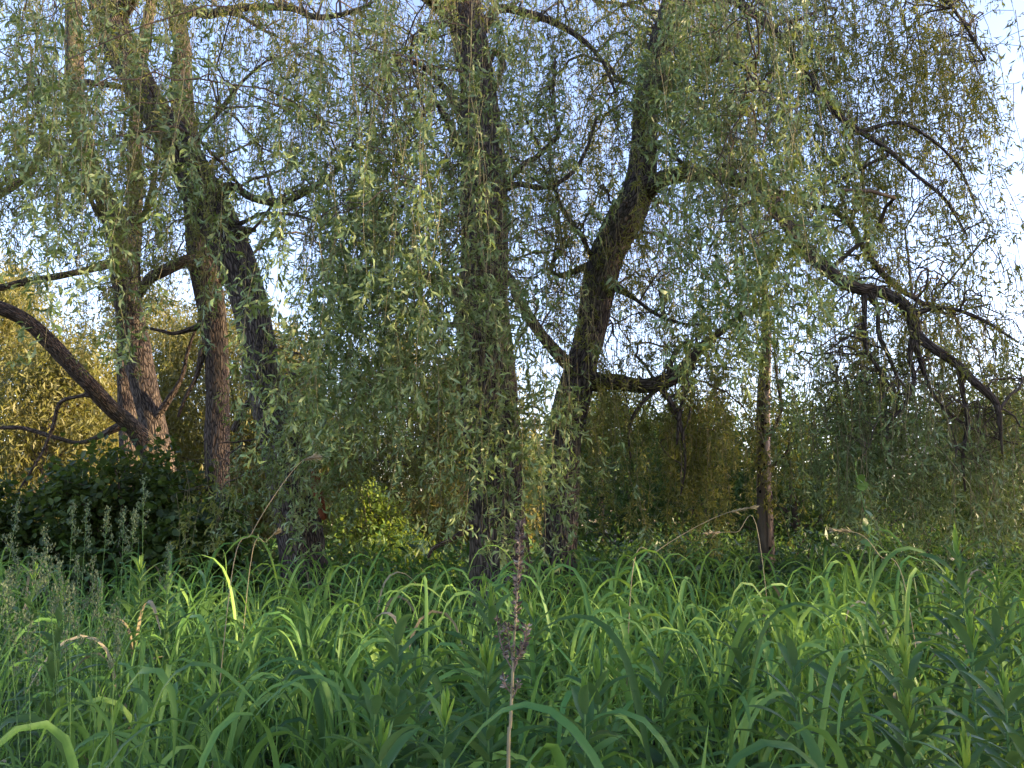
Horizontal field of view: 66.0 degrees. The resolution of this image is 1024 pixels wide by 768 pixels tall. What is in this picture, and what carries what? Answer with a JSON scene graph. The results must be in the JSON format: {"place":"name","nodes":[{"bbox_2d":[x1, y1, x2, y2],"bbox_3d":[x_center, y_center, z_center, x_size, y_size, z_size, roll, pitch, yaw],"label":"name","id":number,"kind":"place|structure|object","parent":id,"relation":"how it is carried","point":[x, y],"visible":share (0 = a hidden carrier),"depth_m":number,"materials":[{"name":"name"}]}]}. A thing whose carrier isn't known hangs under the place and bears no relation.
{"place":"outdoors","nodes":[
{"label":"outdoors","id":0,"kind":"place"},
{"bbox_2d":[0,582,304,767],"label":"fine grass","id":1,"kind":"structure","parent":0,"point":[4,747],"depth_m":3.95,"materials":[{"name":"plant"}]},
{"bbox_2d":[0,528,1023,767],"bbox_3d":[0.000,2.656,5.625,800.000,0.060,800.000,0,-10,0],"label":"ground","id":2,"kind":"structure","parent":0,"point":[430,711],"depth_m":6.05,"materials":[{"name":"plant"}]},
{"bbox_2d":[0,566,19,767],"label":"seeding grass stalk","id":3,"kind":"object","parent":2,"relation":"on","point":[9,578],"visible":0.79,"depth_m":2.32,"materials":[{"name":"green plant"}]},
{"bbox_2d":[0,573,21,763],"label":"seeding grass stalk","id":4,"kind":"object","parent":2,"relation":"on","point":[8,629],"visible":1,"depth_m":2.12,"materials":[{"name":"green plant"}]},
{"bbox_2d":[0,495,21,618],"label":"seeding grass stalk","id":5,"kind":"object","parent":2,"relation":"on","point":[16,518],"visible":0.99,"depth_m":2.95,"materials":[{"name":"green plant"}]},
{"bbox_2d":[7,541,27,753],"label":"seeding grass stalk","id":6,"kind":"object","parent":2,"relation":"on","point":[15,560],"visible":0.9,"depth_m":2.73,"materials":[{"name":"green plant"}]},
{"bbox_2d":[12,609,45,760],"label":"seeding grass stalk","id":7,"kind":"object","parent":2,"relation":"on","point":[25,618],"visible":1,"depth_m":1.92,"materials":[{"name":"green plant"}]},
{"bbox_2d":[0,562,60,767],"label":"goldenrod plant","id":8,"kind":"object","parent":2,"relation":"on","point":[28,603],"visible":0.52,"depth_m":4.20,"materials":[{"name":"green plant"}]},
{"bbox_2d":[23,545,47,760],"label":"seeding grass stalk","id":9,"kind":"object","parent":2,"relation":"on","point":[29,572],"visible":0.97,"depth_m":2.43,"materials":[{"name":"green plant"}]},
{"bbox_2d":[0,471,78,598],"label":"broadleaf shrub","id":10,"kind":"object","parent":2,"relation":"on","point":[24,533],"visible":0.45,"depth_m":9.33,"materials":[{"name":"green plant"}]},
{"bbox_2d":[0,226,85,492],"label":"background tree","id":11,"kind":"object","parent":2,"relation":"on","point":[5,324],"visible":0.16,"depth_m":16.96,"materials":[{"name":"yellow plant"}]},
{"bbox_2d":[35,522,58,767],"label":"seeding grass stalk","id":12,"kind":"object","parent":2,"relation":"on","point":[47,544],"visible":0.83,"depth_m":2.54,"materials":[{"name":"green plant"}]},
{"bbox_2d":[0,238,95,480],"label":"background tree","id":13,"kind":"object","parent":2,"relation":"on","point":[44,305],"visible":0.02,"depth_m":21.16,"materials":[{"name":"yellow plant"}]},
{"bbox_2d":[38,547,62,767],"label":"seeding grass stalk","id":14,"kind":"object","parent":2,"relation":"on","point":[45,582],"visible":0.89,"depth_m":2.33,"materials":[{"name":"green plant"}]},
{"bbox_2d":[0,585,107,767],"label":"goldenrod plant","id":15,"kind":"object","parent":2,"relation":"on","point":[50,664],"visible":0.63,"depth_m":3.14,"materials":[{"name":"green plant"}]},
{"bbox_2d":[51,556,71,736],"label":"seeding grass stalk","id":16,"kind":"object","parent":2,"relation":"on","point":[60,572],"visible":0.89,"depth_m":2.23,"materials":[{"name":"green plant"}]},
{"bbox_2d":[57,500,82,766],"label":"seeding grass stalk","id":17,"kind":"object","parent":2,"relation":"on","point":[72,518],"visible":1,"depth_m":3.25,"materials":[{"name":"green plant"}]},
{"bbox_2d":[60,584,87,739],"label":"seeding grass stalk","id":18,"kind":"object","parent":2,"relation":"on","point":[70,607],"visible":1,"depth_m":2.02,"materials":[{"name":"green plant"}]},
{"bbox_2d":[68,555,87,752],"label":"seeding grass stalk","id":19,"kind":"object","parent":2,"relation":"on","point":[77,570],"visible":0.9,"depth_m":2.52,"materials":[{"name":"green plant"}]},
{"bbox_2d":[73,499,92,706],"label":"seeding grass stalk","id":20,"kind":"object","parent":2,"relation":"on","point":[87,525],"visible":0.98,"depth_m":3.14,"materials":[{"name":"green plant"}]},
{"bbox_2d":[0,303,181,588],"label":"background tree","id":21,"kind":"object","parent":2,"relation":"on","point":[48,393],"visible":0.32,"depth_m":14.43,"materials":[{"name":"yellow plant"}]},
{"bbox_2d":[82,555,101,765],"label":"seeding grass stalk","id":22,"kind":"object","parent":2,"relation":"on","point":[96,577],"visible":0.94,"depth_m":2.52,"materials":[{"name":"green plant"}]},
{"bbox_2d":[89,577,109,767],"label":"seeding grass stalk","id":23,"kind":"object","parent":2,"relation":"on","point":[98,591],"visible":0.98,"depth_m":2.21,"materials":[{"name":"green plant"}]},
{"bbox_2d":[85,506,113,764],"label":"seeding grass stalk","id":24,"kind":"object","parent":2,"relation":"on","point":[105,519],"visible":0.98,"depth_m":3.34,"materials":[{"name":"green plant"}]},
{"bbox_2d":[1,425,213,647],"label":"broadleaf shrub","id":25,"kind":"object","parent":2,"relation":"on","point":[60,490],"visible":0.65,"depth_m":9.37,"materials":[{"name":"green plant"}]},
{"bbox_2d":[0,0,227,628],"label":"willow tree","id":26,"kind":"object","parent":2,"relation":"on","point":[146,404],"visible":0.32,"depth_m":11.36,"materials":[{"name":"green plant"}]},
{"bbox_2d":[106,597,125,767],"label":"seeding grass stalk","id":27,"kind":"object","parent":2,"relation":"on","point":[116,650],"visible":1,"depth_m":1.92,"materials":[{"name":"green plant"}]},
{"bbox_2d":[111,506,130,765],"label":"seeding grass stalk","id":28,"kind":"object","parent":2,"relation":"on","point":[124,520],"visible":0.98,"depth_m":3.14,"materials":[{"name":"green plant"}]},
{"bbox_2d":[43,273,204,486],"bbox_3d":[-9.692,0.932,20.629,5.980,8.775,5.284,0,-10,0],"label":"background tree","id":29,"kind":"object","parent":2,"relation":"on","point":[147,324],"visible":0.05,"depth_m":20.61,"materials":[{"name":"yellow plant"}]},
{"bbox_2d":[86,556,171,766],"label":"goldenrod plant","id":30,"kind":"object","parent":2,"relation":"on","point":[129,609],"visible":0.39,"depth_m":4.07,"materials":[{"name":"green plant"}]},
{"bbox_2d":[118,508,139,748],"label":"seeding grass stalk","id":31,"kind":"object","parent":2,"relation":"on","point":[133,524],"visible":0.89,"depth_m":3.33,"materials":[{"name":"green plant"}]},
{"bbox_2d":[133,474,150,763],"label":"seeding grass stalk","id":32,"kind":"object","parent":2,"relation":"on","point":[142,489],"visible":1,"depth_m":2.86,"materials":[{"name":"green plant"}]},
{"bbox_2d":[120,571,209,767],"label":"goldenrod plant","id":33,"kind":"object","parent":2,"relation":"on","point":[166,619],"visible":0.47,"depth_m":3.84,"materials":[{"name":"green plant"}]},
{"bbox_2d":[156,542,175,765],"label":"seeding grass stalk","id":34,"kind":"object","parent":2,"relation":"on","point":[170,560],"visible":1,"depth_m":2.92,"materials":[{"name":"green plant"}]},
{"bbox_2d":[117,480,278,629],"bbox_3d":[-3.711,2.178,9.064,1.968,2.167,1.875,0,-10,0],"label":"broadleaf shrub","id":35,"kind":"object","parent":2,"relation":"on","point":[164,535],"visible":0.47,"depth_m":8.84,"materials":[{"name":"green plant"}]},
{"bbox_2d":[111,284,304,538],"bbox_3d":[-7.215,1.000,19.027,5.504,8.088,5.005,0,-10,0],"label":"background tree","id":36,"kind":"object","parent":2,"relation":"on","point":[170,380],"visible":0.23,"depth_m":18.44,"materials":[{"name":"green plant"}]},
{"bbox_2d":[0,0,464,675],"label":"willow tree","id":37,"kind":"object","parent":2,"relation":"on","point":[102,16],"visible":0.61,"depth_m":8.27,"materials":[{"name":"green plant"}]},
{"bbox_2d":[56,0,456,626],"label":"willow tree","id":38,"kind":"object","parent":2,"relation":"on","point":[216,432],"visible":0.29,"depth_m":10.63,"materials":[{"name":"green plant"}]},
{"bbox_2d":[239,527,281,677],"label":"dry grass stem","id":39,"kind":"object","parent":2,"relation":"on","point":[278,530],"visible":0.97,"depth_m":4.10,"materials":[{"name":"plant"}]},
{"bbox_2d":[212,452,321,767],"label":"dry grass stem","id":40,"kind":"object","parent":2,"relation":"on","point":[314,457],"visible":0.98,"depth_m":3.34,"materials":[{"name":"plant"}]},
{"bbox_2d":[174,292,390,602],"bbox_3d":[-5.200,1.205,17.460,5.107,7.190,4.411,0,-10,0],"label":"background tree","id":41,"kind":"object","parent":2,"relation":"on","point":[266,535],"visible":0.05,"depth_m":16.87,"materials":[{"name":"green plant"}]},
{"bbox_2d":[230,399,340,548],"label":"background tree","id":42,"kind":"object","parent":2,"relation":"on","point":[326,503],"visible":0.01,"depth_m":21.05,"materials":[{"name":"green plant"}]},
{"bbox_2d":[55,0,672,696],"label":"willow tree","id":43,"kind":"object","parent":2,"relation":"on","point":[473,292],"visible":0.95,"depth_m":6.53,"materials":[{"name":"green plant"}]},
{"bbox_2d":[322,477,420,591],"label":"broadleaf shrub","id":44,"kind":"object","parent":2,"relation":"on","point":[371,511],"visible":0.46,"depth_m":12.83,"materials":[{"name":"green plant"}]},
{"bbox_2d":[319,673,427,763],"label":"goldenrod plant","id":45,"kind":"object","parent":2,"relation":"on","point":[373,703],"visible":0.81,"depth_m":2.03,"materials":[{"name":"green plant"}]},
{"bbox_2d":[329,714,420,767],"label":"goldenrod plant","id":46,"kind":"object","parent":2,"relation":"on","point":[390,747],"visible":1,"depth_m":1.64,"materials":[{"name":"green plant"}]},
{"bbox_2d":[321,324,467,543],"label":"background tree","id":47,"kind":"object","parent":2,"relation":"on","point":[385,480],"visible":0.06,"depth_m":17.38,"materials":[{"name":"green plant"}]},
{"bbox_2d":[332,524,466,624],"bbox_3d":[-1.649,2.855,11.396,2.163,1.646,2.244,0,-10,0],"label":"broadleaf shrub","id":48,"kind":"object","parent":2,"relation":"on","point":[387,548],"visible":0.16,"depth_m":11.09,"materials":[{"name":"green plant"}]},
{"bbox_2d":[342,605,465,767],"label":"goldenrod plant","id":49,"kind":"object","parent":2,"relation":"on","point":[397,695],"visible":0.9,"depth_m":2.18,"materials":[{"name":"green plant"}]},
{"bbox_2d":[370,644,472,767],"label":"goldenrod plant","id":50,"kind":"object","parent":2,"relation":"on","point":[423,683],"visible":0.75,"depth_m":2.29,"materials":[{"name":"green plant"}]},
{"bbox_2d":[392,685,494,767],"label":"goldenrod plant","id":51,"kind":"object","parent":2,"relation":"on","point":[443,714],"visible":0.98,"depth_m":1.81,"materials":[{"name":"green plant"}]},
{"bbox_2d":[380,332,545,597],"bbox_3d":[-0.911,1.633,17.451,4.131,6.320,3.716,8,-13,-39],"label":"background tree","id":52,"kind":"object","parent":2,"relation":"on","point":[464,495],"visible":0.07,"depth_m":16.95,"materials":[{"name":"green plant"}]},
{"bbox_2d":[419,634,530,767],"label":"goldenrod plant","id":53,"kind":"object","parent":2,"relation":"on","point":[458,751],"visible":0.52,"depth_m":2.36,"materials":[{"name":"green plant"}]},
{"bbox_2d":[434,573,522,766],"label":"goldenrod plant","id":54,"kind":"object","parent":2,"relation":"on","point":[480,605],"visible":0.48,"depth_m":3.26,"materials":[{"name":"green plant"}]},
{"bbox_2d":[416,636,557,767],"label":"goldenrod plant","id":55,"kind":"object","parent":2,"relation":"on","point":[485,748],"visible":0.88,"depth_m":2.08,"materials":[{"name":"green plant"}]},
{"bbox_2d":[439,584,553,767],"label":"goldenrod plant","id":56,"kind":"object","parent":2,"relation":"on","point":[492,609],"visible":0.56,"depth_m":2.77,"materials":[{"name":"green plant"}]},
{"bbox_2d":[0,521,1023,767],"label":"undergrowth","id":57,"kind":"object","parent":2,"relation":"on","point":[450,555],"visible":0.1,"depth_m":8.87,"materials":[{"name":"green plant"}]},
{"bbox_2d":[493,518,531,767],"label":"dry seed stalk","id":58,"kind":"object","parent":2,"relation":"on","point":[524,644],"visible":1,"depth_m":1.86,"materials":[{"name":"plant"}]},
{"bbox_2d":[29,401,1018,545],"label":"distant wood","id":59,"kind":"object","parent":2,"relation":"on","point":[681,502],"depth_m":45.05,"materials":[{"name":"green plant"}]},
{"bbox_2d":[497,597,577,764],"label":"goldenrod plant","id":60,"kind":"object","parent":2,"relation":"on","point":[531,612],"visible":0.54,"depth_m":3.08,"materials":[{"name":"green plant"}]},
{"bbox_2d":[526,417,581,556],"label":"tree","id":61,"kind":"object","parent":2,"relation":"on","point":[537,518],"visible":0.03,"depth_m":25.54,"materials":[{"name":"green plant"}]},
{"bbox_2d":[544,674,628,767],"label":"goldenrod plant","id":62,"kind":"object","parent":2,"relation":"on","point":[584,704],"visible":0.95,"depth_m":2.04,"materials":[{"name":"green plant"}]},
{"bbox_2d":[551,642,638,767],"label":"goldenrod plant","id":63,"kind":"object","parent":2,"relation":"on","point":[596,672],"visible":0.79,"depth_m":2.32,"materials":[{"name":"green plant"}]},
{"bbox_2d":[581,395,630,556],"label":"spruce tree","id":64,"kind":"object","parent":2,"relation":"on","point":[610,472],"visible":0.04,"depth_m":23.52,"materials":[{"name":"green plant"}]},
{"bbox_2d":[526,352,714,589],"bbox_3d":[1.813,1.824,14.758,4.207,4.976,3.502,0,-10,0],"label":"background tree","id":65,"kind":"object","parent":2,"relation":"on","point":[626,497],"visible":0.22,"depth_m":14.09,"materials":[{"name":"green plant"}]},
{"bbox_2d":[610,635,713,767],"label":"goldenrod plant","id":66,"kind":"object","parent":2,"relation":"on","point":[657,758],"visible":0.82,"depth_m":2.56,"materials":[{"name":"green plant"}]},
{"bbox_2d":[630,421,709,551],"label":"spruce tree","id":67,"kind":"object","parent":2,"relation":"on","point":[671,500],"depth_m":21.51,"materials":[{"name":"green plant"}]},
{"bbox_2d":[604,511,776,621],"bbox_3d":[2.394,2.587,10.450,2.336,1.848,2.511,-8,-13,38],"label":"broadleaf shrub","id":68,"kind":"object","parent":2,"relation":"on","point":[705,548],"visible":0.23,"depth_m":10.20,"materials":[{"name":"green plant"}]},
{"bbox_2d":[625,505,759,737],"bbox_3d":[0.878,1.446,3.808,0.731,1.713,0.037,0,-10,0],"label":"dry grass stem","id":69,"kind":"object","parent":2,"relation":"on","point":[751,507],"visible":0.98,"depth_m":3.94,"materials":[{"name":"plant"}]},
{"bbox_2d":[599,367,788,552],"bbox_3d":[3.443,1.974,15.086,3.668,4.820,3.514,0,-10,0],"label":"background tree","id":70,"kind":"object","parent":2,"relation":"on","point":[686,513],"visible":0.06,"depth_m":14.75,"materials":[{"name":"green plant"}]},
{"bbox_2d":[392,0,1023,649],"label":"willow tree","id":71,"kind":"object","parent":2,"relation":"on","point":[666,70],"visible":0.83,"depth_m":7.66,"materials":[{"name":"green plant"}]},
{"bbox_2d":[692,375,756,545],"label":"spruce tree","id":72,"kind":"object","parent":2,"relation":"on","point":[720,464],"visible":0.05,"depth_m":24.67,"materials":[{"name":"green plant"}]},
{"bbox_2d":[696,603,784,767],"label":"goldenrod plant","id":73,"kind":"object","parent":2,"relation":"on","point":[743,672],"visible":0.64,"depth_m":3.16,"materials":[{"name":"green plant"}]},
{"bbox_2d":[703,515,781,760],"bbox_3d":[1.179,1.505,3.997,0.374,1.662,0.038,0,-10,0],"label":"dry grass stem","id":74,"kind":"object","parent":2,"relation":"on","point":[711,532],"visible":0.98,"depth_m":4.12,"materials":[{"name":"plant"}]},
{"bbox_2d":[756,288,788,596],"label":"dead tree","id":75,"kind":"object","parent":2,"relation":"on","point":[765,533],"visible":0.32,"depth_m":9.46,"materials":[{"name":"brown wood"}]},
{"bbox_2d":[720,520,870,624],"bbox_3d":[3.436,2.529,9.705,2.171,1.699,1.926,0,-10,0],"label":"broadleaf shrub","id":76,"kind":"object","parent":2,"relation":"on","point":[777,563],"visible":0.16,"depth_m":9.41,"materials":[{"name":"green plant"}]},
{"bbox_2d":[729,630,862,767],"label":"goldenrod plant","id":77,"kind":"object","parent":2,"relation":"on","point":[790,653],"visible":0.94,"depth_m":2.27,"materials":[{"name":"green plant"}]},
{"bbox_2d":[772,395,841,556],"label":"spruce tree","id":78,"kind":"object","parent":2,"relation":"on","point":[798,500],"visible":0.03,"depth_m":23.48,"materials":[{"name":"green plant"}]},
{"bbox_2d":[697,356,956,617],"bbox_3d":[5.049,1.726,13.506,4.136,4.731,3.341,0,-10,0],"label":"background tree","id":79,"kind":"object","parent":2,"relation":"on","point":[795,525],"visible":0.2,"depth_m":13.34,"materials":[{"name":"green plant"}]},
{"bbox_2d":[777,632,900,767],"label":"goldenrod plant","id":80,"kind":"object","parent":2,"relation":"on","point":[842,676],"visible":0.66,"depth_m":2.39,"materials":[{"name":"green plant"}]},
{"bbox_2d":[855,461,882,707],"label":"stalk","id":81,"kind":"object","parent":2,"relation":"on","point":[862,485],"visible":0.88,"depth_m":4.33,"materials":[{"name":"green plant"}]},
{"bbox_2d":[820,327,928,541],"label":"spruce tree","id":82,"kind":"object","parent":2,"relation":"on","point":[886,476],"depth_m":23.59,"materials":[{"name":"green plant"}]},
{"bbox_2d":[740,360,1017,553],"bbox_3d":[6.622,1.810,14.556,4.813,4.929,4.038,0,-10,0],"label":"background tree","id":83,"kind":"object","parent":2,"relation":"on","point":[808,519],"visible":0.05,"depth_m":14.27,"materials":[{"name":"green plant"}]},
{"bbox_2d":[828,527,929,757],"bbox_3d":[1.618,1.429,3.407,0.398,1.608,0.042,0,-10,0],"label":"dry grass stem","id":84,"kind":"object","parent":2,"relation":"on","point":[839,530],"visible":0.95,"depth_m":3.53,"materials":[{"name":"plant"}]},
{"bbox_2d":[843,582,933,767],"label":"goldenrod plant","id":85,"kind":"object","parent":2,"relation":"on","point":[873,604],"visible":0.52,"depth_m":3.41,"materials":[{"name":"green plant"}]},
{"bbox_2d":[860,686,958,767],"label":"goldenrod plant","id":86,"kind":"object","parent":2,"relation":"on","point":[905,720],"visible":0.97,"depth_m":1.81,"materials":[{"name":"green plant"}]},
{"bbox_2d":[818,505,1023,628],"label":"broadleaf shrub","id":87,"kind":"object","parent":2,"relation":"on","point":[894,541],"visible":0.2,"depth_m":9.76,"materials":[{"name":"green plant"}]},
{"bbox_2d":[841,631,1006,767],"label":"goldenrod plant","id":88,"kind":"object","parent":2,"relation":"on","point":[909,671],"visible":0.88,"depth_m":1.83,"materials":[{"name":"green plant"}]},
{"bbox_2d":[901,719,988,767],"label":"goldenrod plant","id":89,"kind":"object","parent":2,"relation":"on","point":[969,760],"visible":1,"depth_m":1.60,"materials":[{"name":"green plant"}]},
{"bbox_2d":[909,394,984,529],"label":"spruce tree","id":90,"kind":"object","parent":2,"relation":"on","point":[937,455],"depth_m":26.02,"materials":[{"name":"green plant"}]},
{"bbox_2d":[871,350,1023,615],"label":"background tree","id":91,"kind":"object","parent":2,"relation":"on","point":[1016,454],"visible":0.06,"depth_m":13.14,"materials":[{"name":"green plant"}]},
{"bbox_2d":[892,363,1023,550],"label":"background tree","id":92,"kind":"object","parent":2,"relation":"on","point":[983,480],"depth_m":14.96,"materials":[{"name":"green plant"}]},
{"bbox_2d":[906,524,1019,767],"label":"goldenrod plant","id":93,"kind":"object","parent":2,"relation":"on","point":[966,604],"visible":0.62,"depth_m":3.02,"materials":[{"name":"green plant"}]},
{"bbox_2d":[912,566,1013,758],"bbox_3d":[1.745,1.452,3.047,0.384,1.495,0.415,-3,-10,14],"label":"goldenrod plant","id":94,"kind":"object","parent":2,"relation":"on","point":[948,601],"visible":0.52,"depth_m":3.12,"materials":[{"name":"green plant"}]},
{"bbox_2d":[916,610,1023,767],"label":"goldenrod plant","id":95,"kind":"object","parent":2,"relation":"on","point":[969,638],"visible":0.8,"depth_m":2.11,"materials":[{"name":"green plant"}]},
{"bbox_2d":[943,604,1023,767],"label":"goldenrod plant","id":96,"kind":"object","parent":2,"relation":"on","point":[994,631],"visible":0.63,"depth_m":2.57,"materials":[{"name":"green plant"}]},
{"bbox_2d":[945,662,1023,767],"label":"goldenrod plant","id":97,"kind":"object","parent":2,"relation":"on","point":[1012,757],"visible":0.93,"depth_m":1.85,"materials":[{"name":"green plant"}]},
{"bbox_2d":[946,561,1023,764],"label":"goldenrod plant","id":98,"kind":"object","parent":2,"relation":"on","point":[1001,601],"visible":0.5,"depth_m":3.13,"materials":[{"name":"green plant"}]},
{"bbox_2d":[971,711,1023,767],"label":"goldenrod plant","id":99,"kind":"object","parent":2,"relation":"on","point":[1017,739],"visible":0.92,"depth_m":1.70,"materials":[{"name":"green plant"}]},
{"bbox_2d":[0,0,1023,525],"label":"sky","id":100,"kind":"structure","parent":0,"point":[995,23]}
]}

